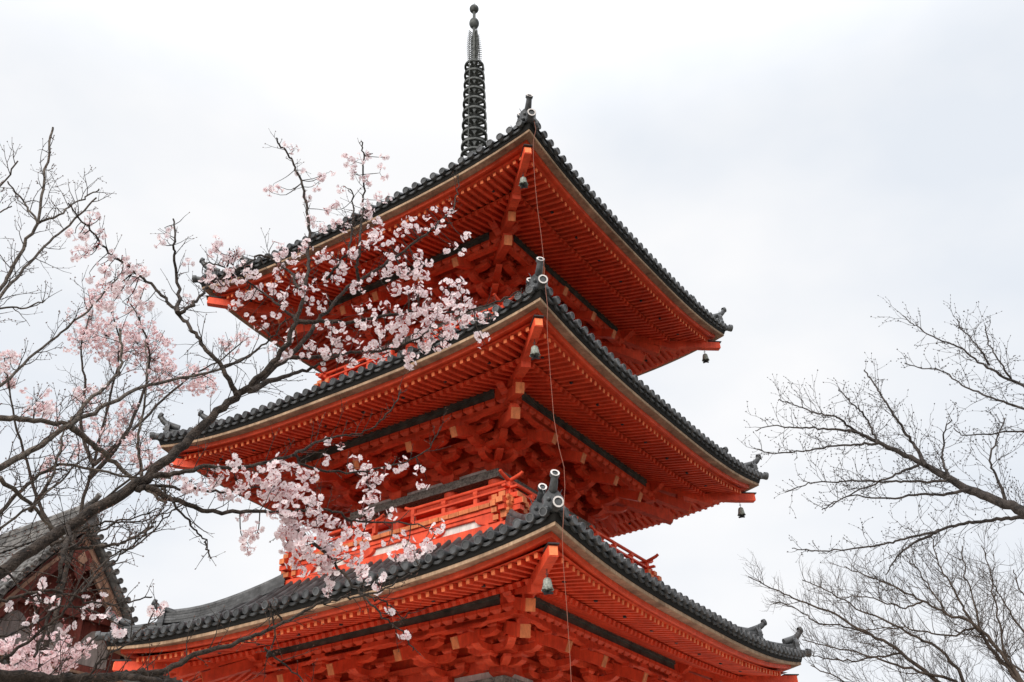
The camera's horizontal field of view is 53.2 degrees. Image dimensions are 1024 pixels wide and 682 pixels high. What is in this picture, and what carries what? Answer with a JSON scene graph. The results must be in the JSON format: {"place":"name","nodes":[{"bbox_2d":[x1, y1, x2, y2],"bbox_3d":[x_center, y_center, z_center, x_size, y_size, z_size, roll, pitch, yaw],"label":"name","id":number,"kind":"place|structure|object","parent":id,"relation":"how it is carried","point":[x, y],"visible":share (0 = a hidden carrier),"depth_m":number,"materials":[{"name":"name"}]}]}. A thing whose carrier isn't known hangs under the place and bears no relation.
{"place":"outdoors","nodes":[
{"label":"outdoors","id":0,"kind":"place"},
{"bbox_2d":[0,492,187,681],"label":"temple hall","id":1,"kind":"structure","parent":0,"point":[86,628],"depth_m":26.37,"materials":[{"name":"wood"}]},
{"bbox_2d":[0,0,1023,681],"label":"sky","id":2,"kind":"structure","parent":0,"point":[793,165],"materials":[{"name":"white"}]},
{"bbox_3d":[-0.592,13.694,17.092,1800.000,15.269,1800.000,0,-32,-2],"label":"ground","id":3,"kind":"structure","parent":0,"visible":0},
{"bbox_2d":[0,276,257,674],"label":"cherry tree","id":4,"kind":"object","parent":3,"relation":"on","point":[19,654],"visible":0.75,"depth_m":10.58,"materials":[{"name":"pink plant"}]},
{"bbox_2d":[0,127,260,566],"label":"cherry tree","id":5,"kind":"object","parent":3,"relation":"on","point":[64,427],"visible":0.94,"depth_m":6.68,"materials":[{"name":"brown plant"}]},
{"bbox_2d":[0,131,533,681],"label":"cherry tree","id":6,"kind":"object","parent":3,"relation":"on","point":[290,491],"visible":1,"depth_m":5.42,"materials":[{"name":"pink plant"}]},
{"bbox_2d":[95,4,811,681],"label":"pagoda","id":7,"kind":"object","parent":3,"relation":"on","point":[503,482],"visible":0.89,"depth_m":20.84,"materials":[{"name":"wood"}]},
{"bbox_2d":[519,174,527,188],"bbox_3d":[0.227,-3.258,20.667,0.200,0.396,0.200,-7,-32,9],"label":"wind bell","id":8,"kind":"object","parent":7,"relation":"hanging from","point":[523,183],"visible":1,"depth_m":20.59,"materials":[{"name":"grey metal"}]},
{"bbox_2d":[530,339,540,359],"bbox_3d":[0.402,0.142,18.047,0.192,0.396,0.192,-16,-35,22],"label":"wind bell","id":9,"kind":"object","parent":7,"relation":"hanging from","point":[535,354],"visible":1,"depth_m":17.97,"materials":[{"name":"grey metal"}]},
{"bbox_2d":[541,569,553,594],"bbox_3d":[0.538,3.667,15.581,0.200,0.396,0.200,-7,-32,9],"label":"wind bell","id":10,"kind":"object","parent":7,"relation":"hanging from","point":[547,587],"visible":1,"depth_m":15.50,"materials":[{"name":"grey metal"}]},
{"bbox_2d":[533,118,571,681],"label":"lightning cable","id":11,"kind":"object","parent":7,"relation":"attached to","point":[553,410],"visible":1,"depth_m":16.20,"materials":[{"name":"black metal"}]},
{"bbox_2d":[702,350,708,362],"bbox_3d":[5.051,0.390,26.740,0.200,0.396,0.200,-7,-32,9],"label":"wind bell","id":12,"kind":"object","parent":7,"relation":"hanging from","point":[705,359],"visible":1,"depth_m":26.66,"materials":[{"name":"grey metal"}]},
{"bbox_2d":[737,502,745,517],"bbox_3d":[5.494,4.053,24.547,0.200,0.396,0.200,-7,-32,9],"label":"wind bell","id":13,"kind":"object","parent":7,"relation":"hanging from","point":[741,513],"visible":1,"depth_m":24.47,"materials":[{"name":"grey metal"}]},
{"bbox_2d":[737,551,1009,681],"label":"bare tree","id":14,"kind":"object","parent":3,"relation":"on","point":[932,675],"visible":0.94,"depth_m":19.54,"materials":[{"name":"brown plant"}]},
{"bbox_2d":[737,294,1023,587],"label":"budding tree","id":15,"kind":"object","parent":3,"relation":"on","point":[1016,508],"visible":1,"depth_m":9.16,"materials":[{"name":"brown plant"}]},
{"bbox_2d":[811,508,1023,681],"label":"bare tree","id":16,"kind":"object","parent":3,"relation":"on","point":[1013,673],"visible":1,"depth_m":17.53,"materials":[{"name":"brown plant"}]},
{"bbox_2d":[924,542,1023,678],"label":"bare tree","id":17,"kind":"object","parent":3,"relation":"on","point":[1013,618],"visible":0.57,"depth_m":20.11,"materials":[{"name":"brown plant"}]}
]}

